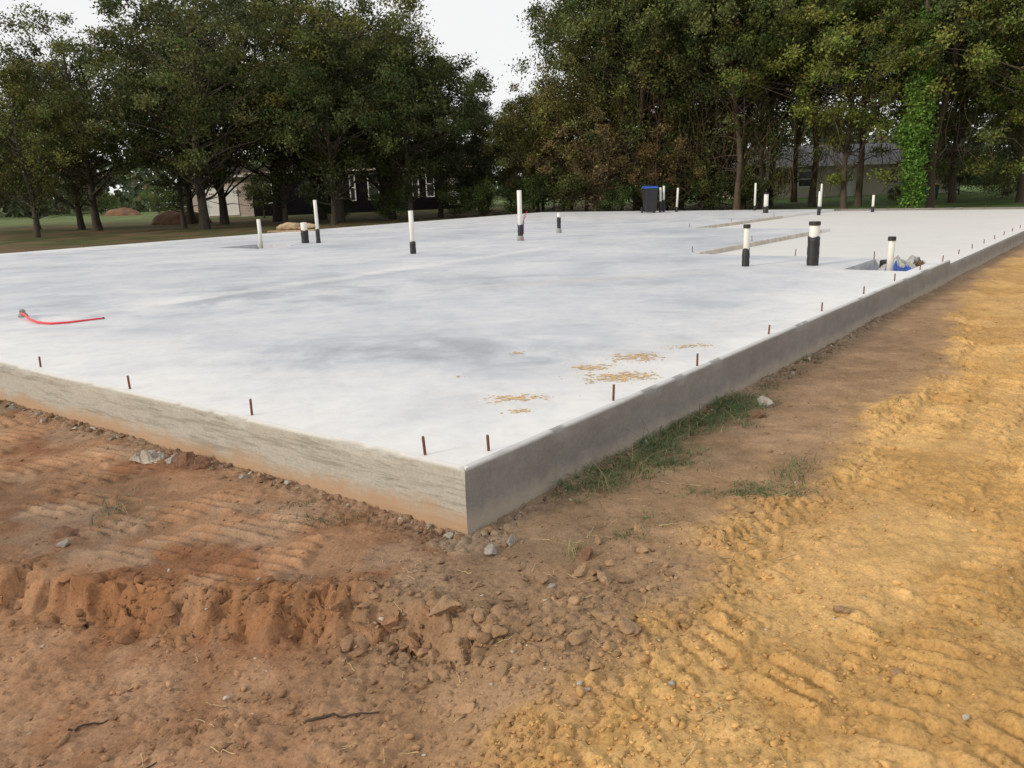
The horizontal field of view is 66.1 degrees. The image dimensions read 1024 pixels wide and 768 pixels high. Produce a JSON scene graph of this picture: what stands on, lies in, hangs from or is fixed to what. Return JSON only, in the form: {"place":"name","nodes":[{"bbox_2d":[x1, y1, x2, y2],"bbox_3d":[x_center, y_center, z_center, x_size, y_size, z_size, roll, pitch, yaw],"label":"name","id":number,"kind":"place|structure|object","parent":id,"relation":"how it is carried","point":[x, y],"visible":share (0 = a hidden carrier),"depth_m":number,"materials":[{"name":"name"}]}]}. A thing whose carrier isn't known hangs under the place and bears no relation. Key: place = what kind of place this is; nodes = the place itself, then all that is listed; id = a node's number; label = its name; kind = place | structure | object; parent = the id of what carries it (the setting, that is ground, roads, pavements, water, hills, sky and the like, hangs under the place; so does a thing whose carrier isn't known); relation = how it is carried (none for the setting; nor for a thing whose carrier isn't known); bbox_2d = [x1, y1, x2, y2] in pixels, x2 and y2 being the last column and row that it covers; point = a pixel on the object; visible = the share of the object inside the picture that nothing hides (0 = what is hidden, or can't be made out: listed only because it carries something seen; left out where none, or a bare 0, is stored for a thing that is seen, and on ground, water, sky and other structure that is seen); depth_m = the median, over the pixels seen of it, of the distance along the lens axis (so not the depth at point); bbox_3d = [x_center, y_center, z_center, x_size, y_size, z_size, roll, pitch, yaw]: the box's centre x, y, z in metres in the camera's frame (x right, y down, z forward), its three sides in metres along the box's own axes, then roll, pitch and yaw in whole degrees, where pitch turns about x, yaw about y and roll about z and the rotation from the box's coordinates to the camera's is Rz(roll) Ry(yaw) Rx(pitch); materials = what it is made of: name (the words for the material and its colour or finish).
{"place":"outdoors","nodes":[
{"label":"outdoors","id":0,"kind":"place"},
{"bbox_2d":[0,0,1007,198],"label":"sky","id":1,"kind":"structure","parent":0,"point":[490,28],"materials":[{"name":"white"}]},
{"bbox_2d":[0,178,1023,767],"bbox_3d":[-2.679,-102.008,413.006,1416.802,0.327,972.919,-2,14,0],"label":"ground","id":2,"kind":"structure","parent":0,"point":[916,464],"depth_m":3.34,"materials":[{"name":"soil"}]},
{"bbox_2d":[0,121,43,216],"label":"tree","id":3,"kind":"object","parent":2,"relation":"on","point":[3,196],"visible":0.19,"depth_m":43.80,"materials":[{"name":"green plant"}]},
{"bbox_2d":[0,93,80,228],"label":"tree","id":4,"kind":"object","parent":2,"relation":"on","point":[35,178],"visible":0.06,"depth_m":47.12,"materials":[{"name":"green plant"}]},
{"bbox_2d":[0,53,107,237],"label":"tree","id":5,"kind":"object","parent":2,"relation":"on","point":[24,89],"visible":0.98,"depth_m":36.59,"materials":[{"name":"green plant"}]},
{"bbox_2d":[51,525,78,538],"bbox_3d":[-2.256,0.763,3.972,0.124,0.091,0.097,-9,16,-26],"label":"rock","id":6,"kind":"object","parent":2,"relation":"on","point":[61,531],"visible":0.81,"depth_m":3.96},
{"bbox_2d":[0,52,156,229],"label":"tree","id":7,"kind":"object","parent":2,"relation":"on","point":[79,216],"visible":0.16,"depth_m":44.26,"materials":[{"name":"green plant"}]},
{"bbox_2d":[0,0,187,230],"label":"tree","id":8,"kind":"object","parent":2,"relation":"on","point":[76,95],"visible":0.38,"depth_m":40.59,"materials":[{"name":"green plant"}]},
{"bbox_2d":[70,189,124,214],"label":"shrub","id":9,"kind":"object","parent":2,"relation":"on","point":[100,203],"visible":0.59,"depth_m":85.48,"materials":[{"name":"green plant"}]},
{"bbox_2d":[102,207,141,216],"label":"dirt mound","id":10,"kind":"object","parent":2,"relation":"on","point":[123,211],"visible":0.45,"depth_m":77.08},
{"bbox_2d":[130,449,168,463],"bbox_3d":[-2.353,0.458,5.107,0.222,0.083,0.134,2,15,17],"label":"rock","id":11,"kind":"object","parent":2,"relation":"on","point":[146,456],"visible":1,"depth_m":5.08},
{"bbox_2d":[134,186,174,213],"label":"shrub","id":12,"kind":"object","parent":2,"relation":"on","point":[150,196],"visible":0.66,"depth_m":81.21,"materials":[{"name":"green plant"}]},
{"bbox_2d":[94,23,255,223],"bbox_3d":[-21.216,-16.210,49.058,11.579,12.508,11.961,-8,15,-24],"label":"tree","id":13,"kind":"object","parent":2,"relation":"on","point":[191,219],"visible":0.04,"depth_m":49.56,"materials":[{"name":"green plant"}]},
{"bbox_2d":[151,210,211,224],"bbox_3d":[-21.730,-10.512,51.795,3.680,1.863,2.720,-8,15,-23],"label":"dirt mound","id":14,"kind":"object","parent":2,"relation":"on","point":[168,218],"visible":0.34,"depth_m":50.85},
{"bbox_2d":[96,66,270,227],"bbox_3d":[-17.630,-12.438,41.866,8.456,8.436,8.557,-1,14,3],"label":"tree","id":15,"kind":"object","parent":2,"relation":"on","point":[112,151],"visible":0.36,"depth_m":41.56,"materials":[{"name":"green plant"}]},
{"bbox_2d":[173,451,194,467],"bbox_3d":[-2.058,0.477,4.943,0.110,0.118,0.165,-13,18,-37],"label":"rock","id":16,"kind":"object","parent":2,"relation":"on","point":[184,459],"visible":0.81,"depth_m":4.91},
{"bbox_2d":[78,0,304,224],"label":"tree","id":17,"kind":"object","parent":2,"relation":"on","point":[224,215],"visible":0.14,"depth_m":43.44,"materials":[{"name":"green plant"}]},
{"bbox_2d":[49,0,363,229],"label":"tree","id":18,"kind":"object","parent":2,"relation":"on","point":[193,126],"visible":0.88,"depth_m":37.16,"materials":[{"name":"green plant"}]},
{"bbox_2d":[192,163,253,216],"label":"pale garage","id":19,"kind":"structure","parent":2,"relation":"on","point":[236,210],"depth_m":65.10,"materials":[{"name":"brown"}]},
{"bbox_2d":[205,187,239,215],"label":"door","id":20,"kind":"structure","parent":19,"relation":"in","point":[233,209],"depth_m":65.08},
{"bbox_2d":[144,0,367,221],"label":"tree","id":21,"kind":"object","parent":2,"relation":"on","point":[277,214],"visible":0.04,"depth_m":45.31,"materials":[{"name":"green plant"}]},
{"bbox_2d":[232,164,286,217],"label":"tree","id":22,"kind":"object","parent":2,"relation":"on","point":[256,190],"visible":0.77,"depth_m":57.47,"materials":[{"name":"green plant"}]},
{"bbox_2d":[212,55,354,223],"bbox_3d":[-12.226,-13.003,42.700,8.557,8.780,8.457,10,18,39],"label":"tree","id":23,"kind":"object","parent":2,"relation":"on","point":[297,169],"visible":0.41,"depth_m":41.97,"materials":[{"name":"green plant"}]},
{"bbox_2d":[267,222,315,232],"bbox_3d":[-7.795,-5.603,28.047,1.700,0.347,0.662,-2,14,0],"label":"debris pile","id":24,"kind":"object","parent":2,"relation":"on","point":[290,227],"visible":0.74,"depth_m":27.82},
{"bbox_2d":[203,0,406,219],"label":"tree","id":25,"kind":"object","parent":2,"relation":"on","point":[318,180],"visible":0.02,"depth_m":46.78,"materials":[{"name":"green plant"}]},
{"bbox_2d":[290,172,351,208],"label":"tree","id":26,"kind":"object","parent":2,"relation":"on","point":[313,193],"visible":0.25,"depth_m":57.83,"materials":[{"name":"green plant"}]},
{"bbox_2d":[241,20,416,224],"bbox_3d":[-9.064,-12.904,39.900,9.317,9.778,9.208,0,14,8],"label":"tree","id":27,"kind":"object","parent":2,"relation":"on","point":[316,119],"visible":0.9,"depth_m":38.45,"materials":[{"name":"green plant"}]},
{"bbox_2d":[311,194,354,218],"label":"shrub","id":28,"kind":"object","parent":2,"relation":"on","point":[348,203],"visible":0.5,"depth_m":46.61,"materials":[{"name":"green plant"}]},
{"bbox_2d":[329,599,346,618],"bbox_3d":[-0.706,0.916,3.208,0.070,0.105,0.097,-4,14,-8],"label":"rock","id":29,"kind":"object","parent":2,"relation":"on","point":[337,608],"visible":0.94,"depth_m":3.17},
{"bbox_2d":[211,0,498,221],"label":"tree","id":30,"kind":"object","parent":2,"relation":"on","point":[363,8],"visible":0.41,"depth_m":39.66,"materials":[{"name":"green plant"}]},
{"bbox_2d":[0,524,727,714],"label":"berm clods","id":31,"kind":"object","parent":2,"relation":"on","point":[574,638],"visible":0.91,"depth_m":3.03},
{"bbox_2d":[241,146,490,215],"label":"dark house","id":32,"kind":"structure","parent":2,"relation":"on","point":[299,206],"depth_m":64.15,"materials":[{"name":"black"}]},
{"bbox_2d":[347,621,388,647],"bbox_3d":[-0.595,1.021,3.181,0.188,0.137,0.106,5,16,27],"label":"rock","id":33,"kind":"object","parent":2,"relation":"on","point":[373,635],"visible":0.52,"depth_m":3.14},
{"bbox_2d":[365,186,407,219],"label":"shrub","id":34,"kind":"object","parent":2,"relation":"on","point":[394,201],"visible":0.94,"depth_m":44.69,"materials":[{"name":"green plant"}]},
{"bbox_2d":[286,9,489,218],"bbox_3d":[-7.249,-15.294,45.549,11.961,11.492,11.579,1,14,12],"label":"tree","id":35,"kind":"object","parent":2,"relation":"on","point":[389,180],"visible":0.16,"depth_m":43.09,"materials":[{"name":"green plant"}]},
{"bbox_2d":[377,610,398,633],"bbox_3d":[-0.494,0.971,3.201,0.099,0.120,0.106,-13,34,0],"label":"rock","id":36,"kind":"object","parent":2,"relation":"on","point":[388,623],"visible":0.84,"depth_m":3.15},
{"bbox_2d":[346,24,461,213],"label":"tree","id":37,"kind":"object","parent":2,"relation":"on","point":[382,186],"visible":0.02,"depth_m":53.98,"materials":[{"name":"green plant"}]},
{"bbox_2d":[329,37,496,220],"bbox_3d":[-5.487,-13.318,41.947,9.317,9.331,9.208,-3,14,-6],"label":"tree","id":38,"kind":"object","parent":2,"relation":"on","point":[416,165],"visible":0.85,"depth_m":40.53,"materials":[{"name":"green plant"}]},
{"bbox_2d":[0,318,881,539],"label":"slab rubble","id":39,"kind":"object","parent":2,"relation":"on","point":[401,521],"visible":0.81,"depth_m":5.16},
{"bbox_2d":[375,52,510,216],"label":"tree","id":40,"kind":"object","parent":2,"relation":"on","point":[453,165],"visible":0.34,"depth_m":45.13,"materials":[{"name":"green plant"}]},
{"bbox_2d":[427,593,461,615],"bbox_3d":[-0.262,0.860,3.025,0.141,0.077,0.066,-24,15,-6],"label":"rock","id":41,"kind":"object","parent":2,"relation":"on","point":[448,602],"visible":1,"depth_m":3.01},
{"bbox_2d":[432,180,471,217],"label":"shrub","id":42,"kind":"object","parent":2,"relation":"on","point":[448,198],"visible":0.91,"depth_m":44.91,"materials":[{"name":"green plant"}]},
{"bbox_2d":[423,142,498,204],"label":"tree","id":43,"kind":"object","parent":2,"relation":"on","point":[459,185],"visible":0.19,"depth_m":55.66,"materials":[{"name":"green plant"}]},
{"bbox_2d":[428,93,521,213],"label":"tree","id":44,"kind":"object","parent":2,"relation":"on","point":[476,141],"visible":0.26,"depth_m":48.50,"materials":[{"name":"green plant"}]},
{"bbox_2d":[65,352,900,564],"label":"grass tufts","id":45,"kind":"object","parent":2,"relation":"on","point":[738,404],"visible":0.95,"depth_m":4.63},
{"bbox_2d":[454,173,514,216],"bbox_3d":[-1.535,-10.615,44.467,2.989,2.518,4.220,2,15,17],"label":"shrub","id":46,"kind":"object","parent":2,"relation":"on","point":[481,192],"visible":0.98,"depth_m":43.77,"materials":[{"name":"green plant"}]},
{"bbox_2d":[455,113,535,211],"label":"tree","id":47,"kind":"object","parent":2,"relation":"on","point":[494,177],"visible":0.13,"depth_m":50.85,"materials":[{"name":"green plant"}]},
{"bbox_2d":[0,109,1017,217],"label":"distant woods","id":48,"kind":"object","parent":2,"relation":"on","point":[130,199],"visible":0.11,"depth_m":100.43,"materials":[{"name":"green plant"}]},
{"bbox_2d":[0,207,1023,534],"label":"concrete slab","id":49,"kind":"structure","parent":2,"relation":"on","point":[356,363],"depth_m":7.50,"materials":[{"name":"concrete"}]},
{"bbox_2d":[18,309,104,324],"bbox_3d":[-5.265,-0.742,8.894,1.277,0.128,0.450,3,15,20],"label":"water line","id":50,"kind":"object","parent":49,"relation":"on","point":[22,313],"visible":0.95,"depth_m":8.76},
{"bbox_2d":[408,211,415,253],"bbox_3d":[-2.077,-3.101,16.355,0.132,0.980,0.132,-2,16,0],"label":"pipe stub","id":51,"kind":"object","parent":49,"relation":"on","point":[412,236],"visible":0.78,"depth_m":16.31,"materials":[{"name":"white plastic"}]},
{"bbox_2d":[517,190,526,240],"bbox_3d":[0.229,-4.046,19.146,0.257,1.300,0.173,-10,16,-31],"label":"pipe stub","id":52,"kind":"object","parent":49,"relation":"on","point":[520,236],"visible":0.84,"depth_m":19.09,"materials":[{"name":"white plastic"}]},
{"bbox_2d":[577,370,660,383],"bbox_3d":[0.739,-0.051,5.427,0.544,0.002,0.272,-4,14,-8],"label":"soil smear","id":53,"kind":"object","parent":49,"relation":"on","point":[613,377],"visible":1,"depth_m":5.42},
{"bbox_2d":[641,186,657,212],"bbox_3d":[5.843,-7.839,33.434,0.588,1.117,0.813,-3,14,-6],"label":"wheeled bin","id":54,"kind":"object","parent":49,"relation":"on","point":[649,195],"visible":0.99,"depth_m":33.16,"materials":[{"name":"black plastic"}]},
{"bbox_2d":[694,216,782,227],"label":"concrete curb","id":55,"kind":"structure","parent":49,"relation":"on","point":[741,222],"depth_m":24.43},
{"bbox_2d":[742,224,750,266],"bbox_3d":[3.552,-2.053,11.939,0.119,0.728,0.120,12,20,43],"label":"pipe stub","id":56,"kind":"object","parent":49,"relation":"on","point":[746,253],"visible":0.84,"depth_m":11.90,"materials":[{"name":"white plastic"}]},
{"bbox_2d":[698,229,821,253],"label":"concrete curb","id":57,"kind":"structure","parent":49,"relation":"on","point":[736,247],"depth_m":16.48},
{"bbox_2d":[806,221,820,265],"bbox_3d":[4.505,-2.049,11.753,0.182,0.748,0.183,-5,14,-10],"label":"pipe stub","id":58,"kind":"object","parent":49,"relation":"on","point":[813,248],"visible":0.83,"depth_m":11.68,"materials":[{"name":"black plastic"}]},
{"bbox_2d":[886,236,895,270],"bbox_3d":[5.304,-1.711,11.041,0.116,0.708,0.118,8,17,34],"label":"pipe stub","id":59,"kind":"object","parent":49,"relation":"on","point":[891,250],"visible":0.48,"depth_m":10.98,"materials":[{"name":"white plastic"}]},
{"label":"recess dirt","id":60,"kind":"object","parent":49,"relation":"on","visible":0},
{"bbox_2d":[878,255,919,270],"bbox_3d":[5.818,-1.815,11.810,0.526,0.249,0.949,9,18,37],"label":"plastic sheet","id":61,"kind":"object","parent":60,"relation":"on","point":[902,263],"visible":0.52,"depth_m":11.79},
{"bbox_2d":[0,275,1023,767],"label":"dirt clods","id":62,"kind":"object","parent":2,"relation":"on","point":[558,755],"visible":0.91,"depth_m":2.79,"materials":[{"name":"soil"}]},
{"bbox_2d":[469,81,555,213],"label":"tree","id":63,"kind":"object","parent":2,"relation":"on","point":[516,143],"visible":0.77,"depth_m":43.16,"materials":[{"name":"green plant"}]},
{"bbox_2d":[497,179,546,213],"bbox_3d":[0.424,-10.302,43.457,2.615,2.248,3.693,-10,16,-28],"label":"shrub","id":64,"kind":"object","parent":2,"relation":"on","point":[525,194],"visible":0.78,"depth_m":43.06,"materials":[{"name":"green plant"}]},
{"bbox_2d":[507,79,590,212],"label":"tree","id":65,"kind":"object","parent":2,"relation":"on","point":[537,208],"visible":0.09,"depth_m":45.70,"materials":[{"name":"green plant"}]},
{"bbox_2d":[501,60,608,211],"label":"tree","id":66,"kind":"object","parent":2,"relation":"on","point":[546,105],"visible":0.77,"depth_m":42.13,"materials":[{"name":"green plant"}]},
{"bbox_2d":[515,161,595,211],"bbox_3d":[2.461,-10.514,42.614,4.748,3.007,3.362,10,19,40],"label":"shrub","id":67,"kind":"object","parent":2,"relation":"on","point":[549,187],"visible":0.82,"depth_m":42.45,"materials":[{"name":"green plant"}]},
{"bbox_2d":[525,106,658,211],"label":"tree","id":68,"kind":"object","parent":2,"relation":"on","point":[607,169],"visible":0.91,"depth_m":41.22,"materials":[{"name":"green plant"}]},
{"bbox_2d":[535,55,651,211],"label":"tree","id":69,"kind":"object","parent":2,"relation":"on","point":[603,121],"visible":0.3,"depth_m":43.41,"materials":[{"name":"green plant"}]},
{"bbox_2d":[501,0,707,210],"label":"tree","id":70,"kind":"object","parent":2,"relation":"on","point":[537,9],"visible":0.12,"depth_m":44.61,"materials":[{"name":"green plant"}]},
{"bbox_2d":[587,179,634,211],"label":"shrub","id":71,"kind":"object","parent":2,"relation":"on","point":[613,199],"visible":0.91,"depth_m":41.11,"materials":[{"name":"green plant"}]},
{"bbox_2d":[618,616,644,636],"bbox_3d":[0.435,0.904,2.937,0.076,0.047,0.160,-5,14,-14],"label":"rock","id":72,"kind":"object","parent":2,"relation":"on","point":[627,626],"visible":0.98,"depth_m":2.90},
{"bbox_2d":[542,0,725,210],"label":"tree","id":73,"kind":"object","parent":2,"relation":"on","point":[607,34],"visible":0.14,"depth_m":42.42,"materials":[{"name":"green plant"}]},
{"bbox_2d":[623,177,673,209],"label":"shrub","id":74,"kind":"object","parent":2,"relation":"on","point":[640,186],"visible":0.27,"depth_m":41.99,"materials":[{"name":"green plant"}]},
{"bbox_2d":[523,0,785,210],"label":"tree","id":75,"kind":"object","parent":2,"relation":"on","point":[637,26],"visible":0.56,"depth_m":40.69,"materials":[{"name":"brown plant"}]},
{"bbox_2d":[609,123,705,210],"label":"tree","id":76,"kind":"object","parent":2,"relation":"on","point":[649,175],"visible":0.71,"depth_m":41.13,"materials":[{"name":"green plant"}]},
{"bbox_2d":[615,146,719,210],"bbox_3d":[8.536,-11.142,43.143,5.803,3.626,4.110,1,14,13],"label":"shrub","id":77,"kind":"object","parent":2,"relation":"on","point":[665,178],"visible":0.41,"depth_m":42.56,"materials":[{"name":"green plant"}]},
{"bbox_2d":[558,0,848,210],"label":"tree","id":78,"kind":"object","parent":2,"relation":"on","point":[597,22],"visible":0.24,"depth_m":40.48,"materials":[{"name":"green plant"}]},
{"bbox_2d":[611,0,795,209],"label":"tree","id":79,"kind":"object","parent":2,"relation":"on","point":[688,43],"visible":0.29,"depth_m":41.03,"materials":[{"name":"green plant"}]},
{"bbox_2d":[671,169,735,210],"bbox_3d":[10.288,-10.482,42.227,2.989,2.576,4.220,-9,16,-26],"label":"shrub","id":80,"kind":"object","parent":2,"relation":"on","point":[703,186],"visible":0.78,"depth_m":42.10,"materials":[{"name":"green plant"}]},
{"bbox_2d":[662,153,751,209],"bbox_3d":[10.928,-11.216,43.582,5.803,3.374,4.110,-3,14,-6],"label":"shrub","id":81,"kind":"object","parent":2,"relation":"on","point":[730,192],"visible":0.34,"depth_m":43.17,"materials":[{"name":"green plant"}]},
{"bbox_2d":[627,0,867,209],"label":"tree","id":82,"kind":"object","parent":2,"relation":"on","point":[781,4],"visible":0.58,"depth_m":37.84,"materials":[{"name":"green plant"}]},
{"bbox_2d":[728,175,770,209],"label":"shrub","id":83,"kind":"object","parent":2,"relation":"on","point":[748,194],"visible":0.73,"depth_m":41.53,"materials":[{"name":"green plant"}]},
{"bbox_2d":[639,0,865,209],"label":"tree","id":84,"kind":"object","parent":2,"relation":"on","point":[729,131],"visible":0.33,"depth_m":40.71,"materials":[{"name":"green plant"}]},
{"bbox_2d":[644,0,871,209],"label":"tree","id":85,"kind":"object","parent":2,"relation":"on","point":[761,123],"visible":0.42,"depth_m":39.44,"materials":[{"name":"green plant"}]},
{"bbox_2d":[725,161,804,207],"bbox_3d":[13.858,-11.197,44.112,4.748,2.833,3.362,8,17,34],"label":"shrub","id":86,"kind":"object","parent":2,"relation":"on","point":[784,181],"visible":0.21,"depth_m":43.45,"materials":[{"name":"green plant"}]},
{"bbox_2d":[703,16,872,205],"bbox_3d":[14.957,-18.295,44.415,12.476,16.421,12.211,1,14,11],"label":"tree","id":87,"kind":"object","parent":2,"relation":"on","point":[770,204],"visible":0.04,"depth_m":46.29,"materials":[{"name":"green plant"}]},
{"bbox_2d":[752,18,870,201],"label":"tree","id":88,"kind":"object","parent":2,"relation":"on","point":[795,190],"depth_m":52.12,"materials":[{"name":"green plant"}]},
{"bbox_2d":[744,0,922,206],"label":"tree","id":89,"kind":"object","parent":2,"relation":"on","point":[812,197],"visible":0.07,"depth_m":42.92,"materials":[{"name":"green plant"}]},
{"bbox_2d":[722,143,958,198],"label":"beige house","id":90,"kind":"structure","parent":2,"relation":"on","point":[873,187],"depth_m":60.31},
{"bbox_2d":[716,0,1023,208],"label":"tree","id":91,"kind":"object","parent":2,"relation":"on","point":[842,49],"visible":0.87,"depth_m":35.58,"materials":[{"name":"green plant"}]},
{"bbox_2d":[771,0,1018,206],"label":"tree","id":92,"kind":"object","parent":2,"relation":"on","point":[858,193],"visible":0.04,"depth_m":41.19,"materials":[{"name":"green plant"}]},
{"bbox_2d":[788,0,1023,207],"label":"tree","id":93,"kind":"object","parent":2,"relation":"on","point":[974,26],"visible":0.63,"depth_m":34.33,"materials":[{"name":"green plant"}]},
{"bbox_2d":[800,0,1023,202],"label":"tree","id":94,"kind":"object","parent":2,"relation":"on","point":[951,198],"visible":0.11,"depth_m":41.70,"materials":[{"name":"green plant"}]},
{"bbox_2d":[809,0,1021,187],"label":"tree","id":95,"kind":"object","parent":2,"relation":"on","point":[880,87],"visible":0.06,"depth_m":38.51,"materials":[{"name":"green plant"}]},
{"bbox_2d":[884,0,947,207],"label":"ivy column","id":96,"kind":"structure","parent":2,"relation":"on","point":[915,142],"depth_m":34.52,"materials":[{"name":"green plant"}]},
{"bbox_2d":[827,16,1009,194],"bbox_3d":[27.804,-19.213,51.576,13.850,13.903,13.408,4,15,21],"label":"tree","id":97,"kind":"object","parent":2,"relation":"on","point":[928,157],"visible":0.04,"depth_m":52.60,"materials":[{"name":"green plant"}]},
{"bbox_2d":[888,0,1023,196],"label":"tree","id":98,"kind":"object","parent":2,"relation":"on","point":[979,56],"visible":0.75,"depth_m":33.14,"materials":[{"name":"green plant"}]},
{"bbox_2d":[930,123,986,188],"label":"tree","id":99,"kind":"object","parent":2,"relation":"on","point":[973,153],"visible":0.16,"depth_m":56.96,"materials":[{"name":"green plant"}]},
{"bbox_2d":[935,161,990,194],"bbox_3d":[30.836,-14.284,54.533,4.220,2.596,2.989,10,18,39],"label":"shrub","id":100,"kind":"object","parent":2,"relation":"on","point":[966,176],"visible":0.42,"depth_m":54.21,"materials":[{"name":"green plant"}]},
{"bbox_2d":[935,5,1022,199],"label":"tree","id":101,"kind":"object","parent":2,"relation":"on","point":[1004,183],"visible":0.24,"depth_m":43.65,"materials":[{"name":"green plant"}]},
{"bbox_2d":[940,0,1023,201],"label":"tree","id":102,"kind":"object","parent":2,"relation":"on","point":[1020,181],"visible":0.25,"depth_m":39.65,"materials":[{"name":"green plant"}]},
{"bbox_2d":[944,44,1021,187],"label":"tree","id":103,"kind":"object","parent":2,"relation":"on","point":[979,111],"visible":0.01,"depth_m":48.34,"materials":[{"name":"green plant"}]},
{"bbox_2d":[958,112,1017,190],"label":"tree","id":104,"kind":"object","parent":2,"relation":"on","point":[1001,145],"visible":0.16,"depth_m":57.91,"materials":[{"name":"green plant"}]},
{"bbox_2d":[974,168,1017,197],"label":"shrub","id":105,"kind":"object","parent":2,"relation":"on","point":[1003,193],"visible":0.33,"depth_m":45.84,"materials":[{"name":"green plant"}]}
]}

